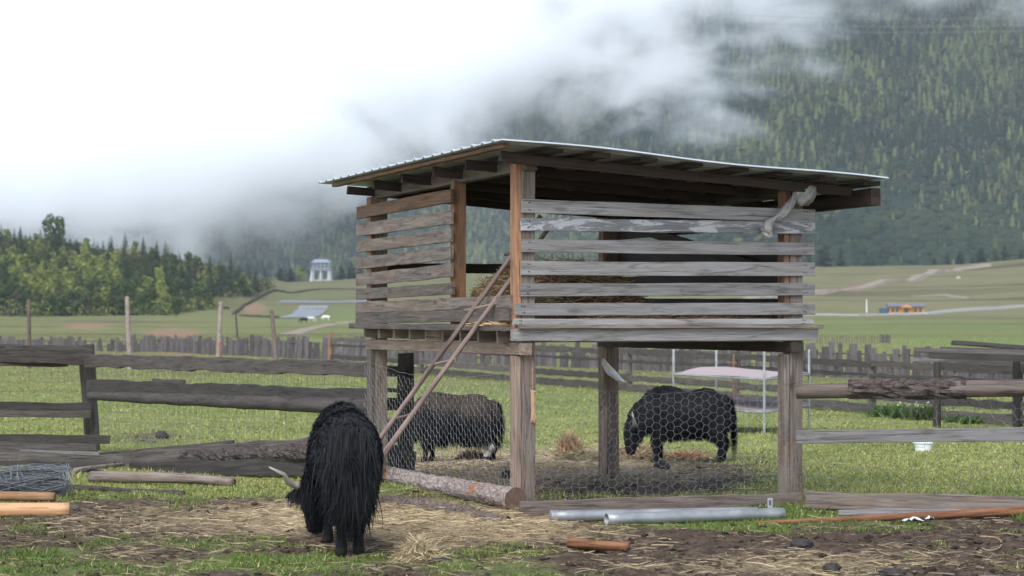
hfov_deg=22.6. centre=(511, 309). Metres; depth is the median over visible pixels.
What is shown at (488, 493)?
log
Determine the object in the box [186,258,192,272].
conifer
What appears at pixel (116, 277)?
leafy tree
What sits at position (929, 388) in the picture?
rail fence
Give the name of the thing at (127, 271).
conifer
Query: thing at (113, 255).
leafy tree
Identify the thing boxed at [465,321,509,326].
straw litter
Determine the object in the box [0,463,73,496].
wire roll
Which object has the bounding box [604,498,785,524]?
steel pipe
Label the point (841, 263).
conifer
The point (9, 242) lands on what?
conifer
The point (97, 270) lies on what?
leafy tree
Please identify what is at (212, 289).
conifer
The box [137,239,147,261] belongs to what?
conifer
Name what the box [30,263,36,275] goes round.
leafy tree
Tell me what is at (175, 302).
leafy tree
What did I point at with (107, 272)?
leafy tree
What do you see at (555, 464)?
straw bed
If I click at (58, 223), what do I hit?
leafy tree
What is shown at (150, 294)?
leafy tree
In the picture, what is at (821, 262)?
round tree
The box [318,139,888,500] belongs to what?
hay shed
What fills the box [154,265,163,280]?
leafy tree
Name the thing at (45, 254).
larch
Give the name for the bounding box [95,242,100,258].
conifer
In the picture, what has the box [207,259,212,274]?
conifer
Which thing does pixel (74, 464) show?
plank
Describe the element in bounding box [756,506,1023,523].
peeled pole
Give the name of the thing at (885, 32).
power cable
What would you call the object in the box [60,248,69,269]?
larch
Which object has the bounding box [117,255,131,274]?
leafy tree
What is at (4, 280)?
conifer
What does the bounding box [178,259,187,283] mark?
conifer
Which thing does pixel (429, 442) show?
yak
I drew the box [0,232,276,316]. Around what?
trees
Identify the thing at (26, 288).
leafy tree
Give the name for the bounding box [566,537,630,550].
wood chunk
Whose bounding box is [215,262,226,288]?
conifer
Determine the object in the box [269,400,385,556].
yak
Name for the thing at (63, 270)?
leafy tree
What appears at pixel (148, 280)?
leafy tree
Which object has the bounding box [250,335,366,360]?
picket fence
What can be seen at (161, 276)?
leafy tree
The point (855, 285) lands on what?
bank
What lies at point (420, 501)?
rotten plank
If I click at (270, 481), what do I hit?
grass
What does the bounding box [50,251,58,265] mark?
leafy tree
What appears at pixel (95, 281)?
leafy tree
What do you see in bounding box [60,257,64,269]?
larch
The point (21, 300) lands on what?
conifer
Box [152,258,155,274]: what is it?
larch
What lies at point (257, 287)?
conifer
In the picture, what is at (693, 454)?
straw wisp
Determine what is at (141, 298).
leafy tree
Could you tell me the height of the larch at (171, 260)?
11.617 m
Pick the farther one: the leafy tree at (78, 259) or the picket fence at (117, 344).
the leafy tree at (78, 259)
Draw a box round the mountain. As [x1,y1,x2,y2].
[0,0,1023,263]
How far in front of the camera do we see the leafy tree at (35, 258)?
895.39 m
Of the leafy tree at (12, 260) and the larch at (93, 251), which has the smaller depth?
the leafy tree at (12, 260)
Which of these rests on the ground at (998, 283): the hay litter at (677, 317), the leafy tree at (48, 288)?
the leafy tree at (48, 288)
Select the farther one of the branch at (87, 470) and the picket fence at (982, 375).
the picket fence at (982, 375)
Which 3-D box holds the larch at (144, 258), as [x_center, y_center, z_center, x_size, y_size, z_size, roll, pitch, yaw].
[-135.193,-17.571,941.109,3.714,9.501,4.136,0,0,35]
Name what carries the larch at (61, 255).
on the ground at (998, 283)
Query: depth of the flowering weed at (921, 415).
52.13 m
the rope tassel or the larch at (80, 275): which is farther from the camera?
the larch at (80, 275)
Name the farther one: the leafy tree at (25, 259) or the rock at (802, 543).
the leafy tree at (25, 259)
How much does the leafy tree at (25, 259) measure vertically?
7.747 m
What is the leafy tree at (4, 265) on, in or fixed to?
on the ground at (998, 283)
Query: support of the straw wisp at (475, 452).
on the ground at (998, 283)
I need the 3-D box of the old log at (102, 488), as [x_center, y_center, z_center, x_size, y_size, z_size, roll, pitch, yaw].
[-3.597,1.670,23.643,1.514,0.061,0.064,0,0,35]
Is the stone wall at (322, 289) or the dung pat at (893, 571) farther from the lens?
the stone wall at (322, 289)
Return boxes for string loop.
[981,536,1001,550]
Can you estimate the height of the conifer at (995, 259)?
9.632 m
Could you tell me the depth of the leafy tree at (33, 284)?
806.00 m
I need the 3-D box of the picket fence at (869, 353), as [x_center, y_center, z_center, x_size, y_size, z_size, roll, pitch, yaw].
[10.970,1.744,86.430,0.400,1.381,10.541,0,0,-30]
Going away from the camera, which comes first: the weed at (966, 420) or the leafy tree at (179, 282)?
the weed at (966, 420)
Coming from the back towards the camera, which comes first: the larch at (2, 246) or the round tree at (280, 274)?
the round tree at (280, 274)
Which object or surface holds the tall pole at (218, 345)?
on the ground at (998, 283)
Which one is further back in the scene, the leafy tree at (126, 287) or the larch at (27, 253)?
the larch at (27, 253)
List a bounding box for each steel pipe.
[549,507,757,521]
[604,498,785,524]
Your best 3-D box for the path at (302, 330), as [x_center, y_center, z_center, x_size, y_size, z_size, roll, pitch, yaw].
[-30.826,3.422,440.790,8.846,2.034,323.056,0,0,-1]
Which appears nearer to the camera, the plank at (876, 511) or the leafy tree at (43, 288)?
the plank at (876, 511)
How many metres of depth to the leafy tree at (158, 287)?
806.43 m
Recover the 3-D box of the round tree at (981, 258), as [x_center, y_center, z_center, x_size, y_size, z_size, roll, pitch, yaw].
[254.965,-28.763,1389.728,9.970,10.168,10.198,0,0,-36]
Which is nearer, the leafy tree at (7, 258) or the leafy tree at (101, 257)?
the leafy tree at (7, 258)
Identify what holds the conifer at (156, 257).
on the ground at (998, 283)
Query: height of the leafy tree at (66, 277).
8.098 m
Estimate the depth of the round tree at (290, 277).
1389.60 m
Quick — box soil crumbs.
[0,374,1023,575]
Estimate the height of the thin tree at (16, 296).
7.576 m
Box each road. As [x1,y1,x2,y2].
[742,264,990,298]
[815,304,1023,315]
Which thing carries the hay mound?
on the ground at (998, 283)
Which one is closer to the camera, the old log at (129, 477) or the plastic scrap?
the plastic scrap
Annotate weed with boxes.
[858,402,913,416]
[878,408,912,418]
[897,402,945,420]
[942,415,963,422]
[954,416,990,423]
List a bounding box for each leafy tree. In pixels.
[0,254,10,266]
[0,259,10,275]
[0,267,8,281]
[0,286,6,304]
[3,228,11,236]
[6,274,17,291]
[8,266,18,275]
[9,245,17,258]
[9,253,20,267]
[14,283,31,301]
[15,261,23,269]
[17,253,31,269]
[20,272,32,285]
[26,294,37,308]
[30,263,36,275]
[31,280,39,291]
[32,254,40,266]
[34,239,44,251]
[36,259,47,275]
[37,269,47,287]
[39,284,45,293]
[41,213,65,247]
[42,285,56,299]
[42,292,55,312]
[44,274,57,293]
[46,263,56,275]
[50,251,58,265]
[50,259,58,272]
[54,292,68,312]
[57,245,68,261]
[58,266,67,280]
[60,272,72,290]
[62,280,72,292]
[65,288,75,307]
[68,250,76,264]
[72,300,81,314]
[73,254,82,268]
[76,261,89,278]
[79,244,89,260]
[79,288,92,306]
[81,268,88,280]
[83,237,90,248]
[87,261,94,273]
[88,275,100,291]
[89,254,97,264]
[92,293,103,311]
[93,265,102,276]
[96,283,105,293]
[98,254,105,266]
[100,286,111,305]
[102,269,109,284]
[108,250,119,264]
[108,281,120,301]
[110,266,120,280]
[113,274,120,282]
[116,295,124,310]
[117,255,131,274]
[117,279,134,300]
[128,254,137,269]
[129,241,139,256]
[131,293,145,311]
[134,287,145,305]
[141,275,153,288]
[141,285,157,309]
[147,247,158,263]
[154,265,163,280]
[155,279,165,296]
[157,273,166,285]
[158,285,170,300]
[165,262,178,280]
[167,253,177,266]
[169,296,183,313]
[172,276,185,295]
[177,268,186,278]
[183,251,192,265]
[192,255,205,273]
[194,283,208,303]
[217,264,225,277]
[237,274,249,292]
[244,276,251,288]
[295,266,306,281]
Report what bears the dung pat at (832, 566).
on the ground at (998, 283)
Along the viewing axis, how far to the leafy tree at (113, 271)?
869.54 m
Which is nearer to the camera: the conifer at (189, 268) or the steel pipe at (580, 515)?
the steel pipe at (580, 515)
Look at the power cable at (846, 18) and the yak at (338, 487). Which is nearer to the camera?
the yak at (338, 487)
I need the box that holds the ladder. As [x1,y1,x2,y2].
[379,214,548,457]
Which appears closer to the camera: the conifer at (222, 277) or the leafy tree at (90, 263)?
the leafy tree at (90, 263)
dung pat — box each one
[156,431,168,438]
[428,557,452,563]
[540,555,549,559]
[653,459,669,469]
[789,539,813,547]
[822,562,840,572]
[878,568,915,575]
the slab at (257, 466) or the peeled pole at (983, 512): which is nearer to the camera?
the peeled pole at (983, 512)
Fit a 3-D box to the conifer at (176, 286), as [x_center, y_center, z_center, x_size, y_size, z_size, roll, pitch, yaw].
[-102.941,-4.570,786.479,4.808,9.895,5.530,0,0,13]
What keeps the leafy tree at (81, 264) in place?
on the ground at (998, 283)
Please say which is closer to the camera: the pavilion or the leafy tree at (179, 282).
the leafy tree at (179, 282)
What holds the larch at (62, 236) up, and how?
on the ground at (998, 283)
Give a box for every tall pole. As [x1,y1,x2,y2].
[27,300,30,367]
[125,296,132,369]
[216,302,222,356]
[235,315,237,338]
[270,310,278,359]
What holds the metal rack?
on the ground at (998, 283)
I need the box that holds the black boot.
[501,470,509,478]
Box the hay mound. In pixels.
[549,447,627,462]
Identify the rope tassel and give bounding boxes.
[530,368,536,422]
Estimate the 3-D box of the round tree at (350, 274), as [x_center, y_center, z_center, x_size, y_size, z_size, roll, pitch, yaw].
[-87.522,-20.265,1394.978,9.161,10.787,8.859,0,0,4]
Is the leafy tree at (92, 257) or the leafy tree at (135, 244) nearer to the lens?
the leafy tree at (92, 257)
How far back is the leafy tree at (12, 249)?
909.74 m
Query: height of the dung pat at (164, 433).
0.149 m
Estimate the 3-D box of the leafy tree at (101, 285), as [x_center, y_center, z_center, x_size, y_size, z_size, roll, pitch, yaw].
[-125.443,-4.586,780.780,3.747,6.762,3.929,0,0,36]
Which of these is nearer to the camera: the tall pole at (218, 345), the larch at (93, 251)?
the tall pole at (218, 345)
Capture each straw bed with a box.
[415,461,492,470]
[441,458,629,471]
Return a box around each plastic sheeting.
[277,300,366,302]
[281,305,327,317]
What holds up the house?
on the ground at (998, 283)
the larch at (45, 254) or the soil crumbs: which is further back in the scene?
the larch at (45, 254)
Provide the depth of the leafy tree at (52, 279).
793.89 m
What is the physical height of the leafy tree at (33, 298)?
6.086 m
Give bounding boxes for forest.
[0,0,1023,281]
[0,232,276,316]
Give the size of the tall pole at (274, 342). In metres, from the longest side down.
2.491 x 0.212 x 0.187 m
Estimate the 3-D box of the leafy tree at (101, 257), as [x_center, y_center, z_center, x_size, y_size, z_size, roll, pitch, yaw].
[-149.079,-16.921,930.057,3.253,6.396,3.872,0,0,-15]
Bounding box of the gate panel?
[387,353,416,470]
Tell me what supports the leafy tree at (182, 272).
on the ground at (998, 283)
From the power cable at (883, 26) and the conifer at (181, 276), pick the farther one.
the power cable at (883, 26)
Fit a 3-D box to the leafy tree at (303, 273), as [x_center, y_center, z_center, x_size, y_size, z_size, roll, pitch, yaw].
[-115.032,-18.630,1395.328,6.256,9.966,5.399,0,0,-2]
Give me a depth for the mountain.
2371.45 m
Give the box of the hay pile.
[619,440,681,459]
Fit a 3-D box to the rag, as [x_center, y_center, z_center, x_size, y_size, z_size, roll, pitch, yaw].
[1.054,0.642,26.659,0.235,0.262,0.106,0,0,0]
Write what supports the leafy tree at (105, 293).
on the ground at (998, 283)
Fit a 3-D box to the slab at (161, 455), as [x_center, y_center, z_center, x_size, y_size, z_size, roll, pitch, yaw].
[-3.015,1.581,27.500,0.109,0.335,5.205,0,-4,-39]
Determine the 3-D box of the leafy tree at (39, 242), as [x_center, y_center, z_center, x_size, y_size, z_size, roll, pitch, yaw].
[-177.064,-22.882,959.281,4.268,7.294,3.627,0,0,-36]
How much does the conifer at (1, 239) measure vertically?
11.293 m
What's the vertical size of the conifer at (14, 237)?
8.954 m
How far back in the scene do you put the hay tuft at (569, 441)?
32.81 m
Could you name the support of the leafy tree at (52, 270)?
on the ground at (998, 283)
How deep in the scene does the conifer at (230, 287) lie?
939.49 m
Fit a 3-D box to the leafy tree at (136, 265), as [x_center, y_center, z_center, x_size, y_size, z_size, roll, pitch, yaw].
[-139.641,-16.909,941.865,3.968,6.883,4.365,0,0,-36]
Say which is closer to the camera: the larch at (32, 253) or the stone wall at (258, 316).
the stone wall at (258, 316)
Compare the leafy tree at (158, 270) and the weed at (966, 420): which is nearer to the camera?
the weed at (966, 420)
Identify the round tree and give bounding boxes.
[274,268,285,281]
[285,267,296,281]
[344,263,356,278]
[815,244,835,266]
[955,250,964,264]
[974,248,987,262]
[998,247,1009,260]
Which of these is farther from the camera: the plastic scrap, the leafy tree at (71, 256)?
the leafy tree at (71, 256)
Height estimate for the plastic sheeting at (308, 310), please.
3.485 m
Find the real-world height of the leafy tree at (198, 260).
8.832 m
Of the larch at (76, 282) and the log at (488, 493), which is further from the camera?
the larch at (76, 282)
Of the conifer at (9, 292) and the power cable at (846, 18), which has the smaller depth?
the conifer at (9, 292)
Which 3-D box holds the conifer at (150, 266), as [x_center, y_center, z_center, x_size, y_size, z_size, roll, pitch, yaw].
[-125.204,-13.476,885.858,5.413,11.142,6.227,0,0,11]
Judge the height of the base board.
0.127 m
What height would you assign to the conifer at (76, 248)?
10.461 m
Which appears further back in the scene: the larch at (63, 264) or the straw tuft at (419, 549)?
the larch at (63, 264)
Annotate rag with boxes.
[602,358,623,382]
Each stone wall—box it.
[232,289,279,314]
[239,315,278,317]
[280,288,366,292]
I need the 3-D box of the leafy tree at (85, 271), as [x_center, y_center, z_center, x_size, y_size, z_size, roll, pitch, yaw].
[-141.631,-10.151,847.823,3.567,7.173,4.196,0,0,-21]
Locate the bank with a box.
[838,280,904,288]
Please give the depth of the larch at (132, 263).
917.13 m
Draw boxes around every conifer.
[0,225,5,249]
[0,262,7,285]
[5,276,14,303]
[6,235,12,254]
[10,229,17,245]
[16,232,22,249]
[16,285,26,314]
[21,239,28,264]
[37,291,44,312]
[47,237,55,258]
[74,241,79,254]
[85,275,94,298]
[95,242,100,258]
[104,277,124,315]
[105,241,112,260]
[121,260,130,279]
[125,262,133,278]
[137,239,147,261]
[145,261,155,278]
[152,245,160,267]
[172,285,182,302]
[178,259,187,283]
[183,289,192,309]
[184,280,192,301]
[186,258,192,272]
[192,259,199,279]
[193,267,197,283]
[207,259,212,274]
[207,288,211,304]
[208,271,216,296]
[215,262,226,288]
[223,266,236,293]
[226,259,236,275]
[251,265,258,288]
[254,277,260,293]
[334,260,345,279]
[834,247,847,266]
[942,253,952,264]
[990,250,998,261]
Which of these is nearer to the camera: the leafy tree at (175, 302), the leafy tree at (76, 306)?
the leafy tree at (175, 302)
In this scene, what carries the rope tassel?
hanging from the hay shed
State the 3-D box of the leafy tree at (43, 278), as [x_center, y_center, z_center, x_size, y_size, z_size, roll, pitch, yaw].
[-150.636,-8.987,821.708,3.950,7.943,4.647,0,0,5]
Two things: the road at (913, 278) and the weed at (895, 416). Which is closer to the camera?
the weed at (895, 416)
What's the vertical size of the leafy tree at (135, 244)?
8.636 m
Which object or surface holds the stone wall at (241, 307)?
on the ground at (998, 283)
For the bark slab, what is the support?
on the slab at (257, 466)
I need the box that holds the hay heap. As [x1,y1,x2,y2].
[466,254,653,322]
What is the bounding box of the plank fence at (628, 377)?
[328,332,1023,425]
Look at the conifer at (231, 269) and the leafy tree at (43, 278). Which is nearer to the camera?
the leafy tree at (43, 278)
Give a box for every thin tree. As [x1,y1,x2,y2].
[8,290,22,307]
[74,288,82,300]
[79,293,93,315]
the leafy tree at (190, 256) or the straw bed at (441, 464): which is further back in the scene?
the leafy tree at (190, 256)
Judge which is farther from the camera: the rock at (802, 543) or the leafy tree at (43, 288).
the leafy tree at (43, 288)
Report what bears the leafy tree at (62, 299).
on the ground at (998, 283)
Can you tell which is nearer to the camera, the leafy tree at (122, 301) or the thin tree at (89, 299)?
the thin tree at (89, 299)
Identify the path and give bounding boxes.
[277,320,354,334]
[918,294,967,297]
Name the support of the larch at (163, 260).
on the ground at (998, 283)
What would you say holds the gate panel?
on the ground at (998, 283)
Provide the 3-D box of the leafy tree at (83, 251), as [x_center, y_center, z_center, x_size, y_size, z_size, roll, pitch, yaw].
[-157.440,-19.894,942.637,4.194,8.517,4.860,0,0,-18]
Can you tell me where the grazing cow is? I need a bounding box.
[298,317,307,322]
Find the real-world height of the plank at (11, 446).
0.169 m
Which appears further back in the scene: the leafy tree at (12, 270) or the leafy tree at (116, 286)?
the leafy tree at (12, 270)
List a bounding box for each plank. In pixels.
[0,441,95,451]
[0,452,105,461]
[0,459,115,469]
[19,449,99,455]
[100,440,234,454]
[377,494,510,521]
[837,508,962,514]
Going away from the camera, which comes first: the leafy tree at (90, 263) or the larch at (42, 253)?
the larch at (42, 253)
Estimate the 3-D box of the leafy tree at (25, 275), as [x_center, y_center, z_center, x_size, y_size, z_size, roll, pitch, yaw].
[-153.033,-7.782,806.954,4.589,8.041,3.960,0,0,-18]
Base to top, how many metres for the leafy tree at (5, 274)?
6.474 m
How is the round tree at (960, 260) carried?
on the ground at (998, 283)
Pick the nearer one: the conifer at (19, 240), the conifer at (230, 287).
the conifer at (230, 287)
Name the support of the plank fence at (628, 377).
on the ground at (998, 283)
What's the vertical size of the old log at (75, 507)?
0.064 m
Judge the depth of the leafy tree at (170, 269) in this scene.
896.06 m
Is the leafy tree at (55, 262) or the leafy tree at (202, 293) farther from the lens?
the leafy tree at (55, 262)
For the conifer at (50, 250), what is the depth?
935.27 m
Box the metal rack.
[672,349,809,433]
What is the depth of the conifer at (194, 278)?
931.74 m
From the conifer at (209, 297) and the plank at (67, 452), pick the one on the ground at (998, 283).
the conifer at (209, 297)
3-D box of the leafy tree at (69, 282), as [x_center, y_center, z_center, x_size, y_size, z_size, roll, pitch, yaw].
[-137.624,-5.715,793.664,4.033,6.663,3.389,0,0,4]
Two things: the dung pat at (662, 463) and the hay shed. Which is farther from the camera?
the dung pat at (662, 463)
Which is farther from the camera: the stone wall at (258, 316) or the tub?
the stone wall at (258, 316)
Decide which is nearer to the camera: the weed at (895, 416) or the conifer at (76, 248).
the weed at (895, 416)
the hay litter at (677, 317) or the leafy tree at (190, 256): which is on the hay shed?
the hay litter at (677, 317)
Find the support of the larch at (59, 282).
on the ground at (998, 283)
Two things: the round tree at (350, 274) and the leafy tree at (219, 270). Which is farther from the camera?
the round tree at (350, 274)
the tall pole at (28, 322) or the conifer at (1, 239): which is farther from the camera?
the conifer at (1, 239)
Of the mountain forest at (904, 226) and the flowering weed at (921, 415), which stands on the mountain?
the mountain forest at (904, 226)
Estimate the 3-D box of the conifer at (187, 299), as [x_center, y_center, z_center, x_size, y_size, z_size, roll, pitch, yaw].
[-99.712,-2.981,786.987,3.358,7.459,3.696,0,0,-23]
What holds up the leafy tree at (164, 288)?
on the ground at (998, 283)
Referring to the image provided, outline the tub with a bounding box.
[913,442,932,451]
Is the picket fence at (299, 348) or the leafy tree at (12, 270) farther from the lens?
the leafy tree at (12, 270)
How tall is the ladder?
2.527 m
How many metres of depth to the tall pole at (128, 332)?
98.49 m
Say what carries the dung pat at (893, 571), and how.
on the ground at (998, 283)
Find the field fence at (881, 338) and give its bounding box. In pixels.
[817,334,889,343]
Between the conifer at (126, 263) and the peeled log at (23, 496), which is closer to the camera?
the peeled log at (23, 496)
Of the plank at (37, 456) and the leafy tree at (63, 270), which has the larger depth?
the leafy tree at (63, 270)
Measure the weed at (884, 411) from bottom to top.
0.337 m
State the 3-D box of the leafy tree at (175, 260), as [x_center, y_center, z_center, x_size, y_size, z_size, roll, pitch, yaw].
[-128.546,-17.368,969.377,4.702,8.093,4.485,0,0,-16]
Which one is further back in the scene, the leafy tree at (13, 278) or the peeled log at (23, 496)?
the leafy tree at (13, 278)
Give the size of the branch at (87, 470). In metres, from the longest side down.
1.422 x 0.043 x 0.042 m
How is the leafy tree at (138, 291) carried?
on the ground at (998, 283)
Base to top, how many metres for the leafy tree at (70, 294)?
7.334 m
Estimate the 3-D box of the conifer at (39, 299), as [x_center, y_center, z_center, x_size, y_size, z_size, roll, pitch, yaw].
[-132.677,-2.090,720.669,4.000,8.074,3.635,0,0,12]
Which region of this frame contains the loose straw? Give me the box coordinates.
[0,424,1023,575]
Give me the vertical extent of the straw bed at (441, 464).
0.102 m
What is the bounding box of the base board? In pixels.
[519,492,801,515]
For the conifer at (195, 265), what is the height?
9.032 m
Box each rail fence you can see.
[0,344,366,451]
[795,378,1023,509]
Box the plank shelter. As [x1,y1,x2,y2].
[911,340,1023,427]
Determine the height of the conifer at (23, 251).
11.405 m
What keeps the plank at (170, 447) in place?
on the ground at (998, 283)
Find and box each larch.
[0,237,6,257]
[21,234,29,259]
[29,243,37,262]
[38,247,47,266]
[43,244,49,269]
[55,267,64,295]
[58,226,66,247]
[58,246,65,268]
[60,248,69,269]
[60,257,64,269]
[73,272,80,287]
[77,267,84,285]
[90,240,97,264]
[99,263,107,287]
[121,231,128,253]
[129,248,136,275]
[140,250,146,269]
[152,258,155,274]
[160,247,168,270]
[168,253,175,264]
[168,274,175,295]
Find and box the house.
[879,303,926,313]
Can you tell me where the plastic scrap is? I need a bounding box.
[902,516,922,520]
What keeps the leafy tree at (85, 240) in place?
on the ground at (998, 283)
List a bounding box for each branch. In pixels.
[73,462,124,472]
[84,468,103,471]
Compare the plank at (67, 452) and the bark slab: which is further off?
the plank at (67, 452)
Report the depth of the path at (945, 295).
936.28 m
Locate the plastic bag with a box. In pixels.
[760,181,817,238]
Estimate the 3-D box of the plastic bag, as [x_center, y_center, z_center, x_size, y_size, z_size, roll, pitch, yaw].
[2.442,-0.871,22.513,0.536,0.510,0.210,0,0,0]
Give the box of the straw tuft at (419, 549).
[387,529,450,563]
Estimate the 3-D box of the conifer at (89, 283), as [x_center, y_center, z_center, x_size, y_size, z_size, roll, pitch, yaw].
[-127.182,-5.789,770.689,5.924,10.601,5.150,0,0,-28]
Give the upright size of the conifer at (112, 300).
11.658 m
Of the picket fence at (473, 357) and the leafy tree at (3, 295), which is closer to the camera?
the picket fence at (473, 357)
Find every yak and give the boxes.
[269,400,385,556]
[388,392,505,461]
[623,384,739,462]
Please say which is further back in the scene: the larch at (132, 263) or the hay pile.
the larch at (132, 263)
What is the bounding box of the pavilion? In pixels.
[310,259,331,280]
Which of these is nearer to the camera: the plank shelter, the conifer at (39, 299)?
the plank shelter
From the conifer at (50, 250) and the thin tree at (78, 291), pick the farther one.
the conifer at (50, 250)
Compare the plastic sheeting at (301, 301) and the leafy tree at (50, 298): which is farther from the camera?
the plastic sheeting at (301, 301)
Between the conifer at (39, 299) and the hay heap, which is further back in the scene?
the conifer at (39, 299)
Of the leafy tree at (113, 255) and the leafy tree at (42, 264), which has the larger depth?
the leafy tree at (113, 255)
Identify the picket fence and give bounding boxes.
[0,336,124,351]
[124,334,249,355]
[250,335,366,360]
[387,350,537,365]
[538,342,744,371]
[745,341,932,379]
[941,362,1023,379]
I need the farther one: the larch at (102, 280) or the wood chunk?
the larch at (102, 280)
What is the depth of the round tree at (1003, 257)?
1389.18 m
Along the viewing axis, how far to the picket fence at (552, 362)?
96.95 m
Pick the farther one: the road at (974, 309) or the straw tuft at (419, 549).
the road at (974, 309)
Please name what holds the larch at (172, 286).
on the ground at (998, 283)
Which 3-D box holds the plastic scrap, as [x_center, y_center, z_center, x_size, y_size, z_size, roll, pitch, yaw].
[3.215,1.677,20.523,0.170,0.034,0.100,0,0,0]
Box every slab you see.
[105,437,307,467]
[129,458,305,475]
[177,442,306,461]
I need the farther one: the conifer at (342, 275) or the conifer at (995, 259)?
the conifer at (342, 275)
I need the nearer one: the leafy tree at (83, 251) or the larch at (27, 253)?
the larch at (27, 253)
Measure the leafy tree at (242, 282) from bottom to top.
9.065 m
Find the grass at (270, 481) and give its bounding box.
[0,334,1023,575]
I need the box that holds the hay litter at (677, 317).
[547,315,777,323]
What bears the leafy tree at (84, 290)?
on the ground at (998, 283)
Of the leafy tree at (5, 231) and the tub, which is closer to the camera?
the tub
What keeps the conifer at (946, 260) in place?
on the ground at (998, 283)
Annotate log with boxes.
[0,491,55,500]
[0,503,70,516]
[64,484,184,494]
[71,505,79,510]
[87,471,235,485]
[381,466,525,508]
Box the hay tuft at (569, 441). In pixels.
[551,429,586,456]
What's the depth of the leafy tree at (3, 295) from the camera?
723.69 m
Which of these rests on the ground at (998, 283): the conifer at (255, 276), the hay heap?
the conifer at (255, 276)
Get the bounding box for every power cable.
[736,22,1009,26]
[737,29,1005,32]
[745,15,1023,18]
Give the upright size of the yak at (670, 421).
0.977 m
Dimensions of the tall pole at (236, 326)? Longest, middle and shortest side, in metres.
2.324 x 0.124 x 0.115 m
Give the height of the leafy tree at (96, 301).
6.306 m
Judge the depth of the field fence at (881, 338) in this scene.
207.73 m
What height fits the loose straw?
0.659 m
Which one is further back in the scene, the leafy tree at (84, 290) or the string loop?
the leafy tree at (84, 290)
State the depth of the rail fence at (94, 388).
31.79 m
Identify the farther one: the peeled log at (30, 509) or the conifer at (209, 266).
the conifer at (209, 266)
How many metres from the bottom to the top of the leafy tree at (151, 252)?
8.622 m
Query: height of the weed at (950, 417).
0.186 m
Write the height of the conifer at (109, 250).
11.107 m
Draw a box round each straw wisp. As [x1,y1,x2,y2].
[452,449,490,459]
[666,447,713,459]
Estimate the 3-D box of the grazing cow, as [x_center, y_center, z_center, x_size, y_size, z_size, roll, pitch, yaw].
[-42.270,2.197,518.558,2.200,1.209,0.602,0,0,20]
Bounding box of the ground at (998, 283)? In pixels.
[0,245,1023,575]
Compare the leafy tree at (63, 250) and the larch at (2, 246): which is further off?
the leafy tree at (63, 250)
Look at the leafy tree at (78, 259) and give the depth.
901.17 m
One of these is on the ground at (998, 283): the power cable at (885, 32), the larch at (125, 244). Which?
the larch at (125, 244)
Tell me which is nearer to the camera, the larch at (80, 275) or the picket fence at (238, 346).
the picket fence at (238, 346)
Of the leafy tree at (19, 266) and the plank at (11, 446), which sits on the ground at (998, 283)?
the leafy tree at (19, 266)
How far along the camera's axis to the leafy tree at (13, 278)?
784.93 m
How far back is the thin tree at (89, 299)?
695.59 m
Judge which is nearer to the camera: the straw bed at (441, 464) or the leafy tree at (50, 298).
the straw bed at (441, 464)
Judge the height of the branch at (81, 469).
0.057 m
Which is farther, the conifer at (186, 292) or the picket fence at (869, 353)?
the conifer at (186, 292)
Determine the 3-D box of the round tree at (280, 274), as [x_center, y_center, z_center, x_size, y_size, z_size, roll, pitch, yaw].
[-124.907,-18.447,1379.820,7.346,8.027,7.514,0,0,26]
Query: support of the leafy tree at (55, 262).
on the ground at (998, 283)
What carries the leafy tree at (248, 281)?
on the ground at (998, 283)
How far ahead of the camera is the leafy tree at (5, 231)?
1044.19 m

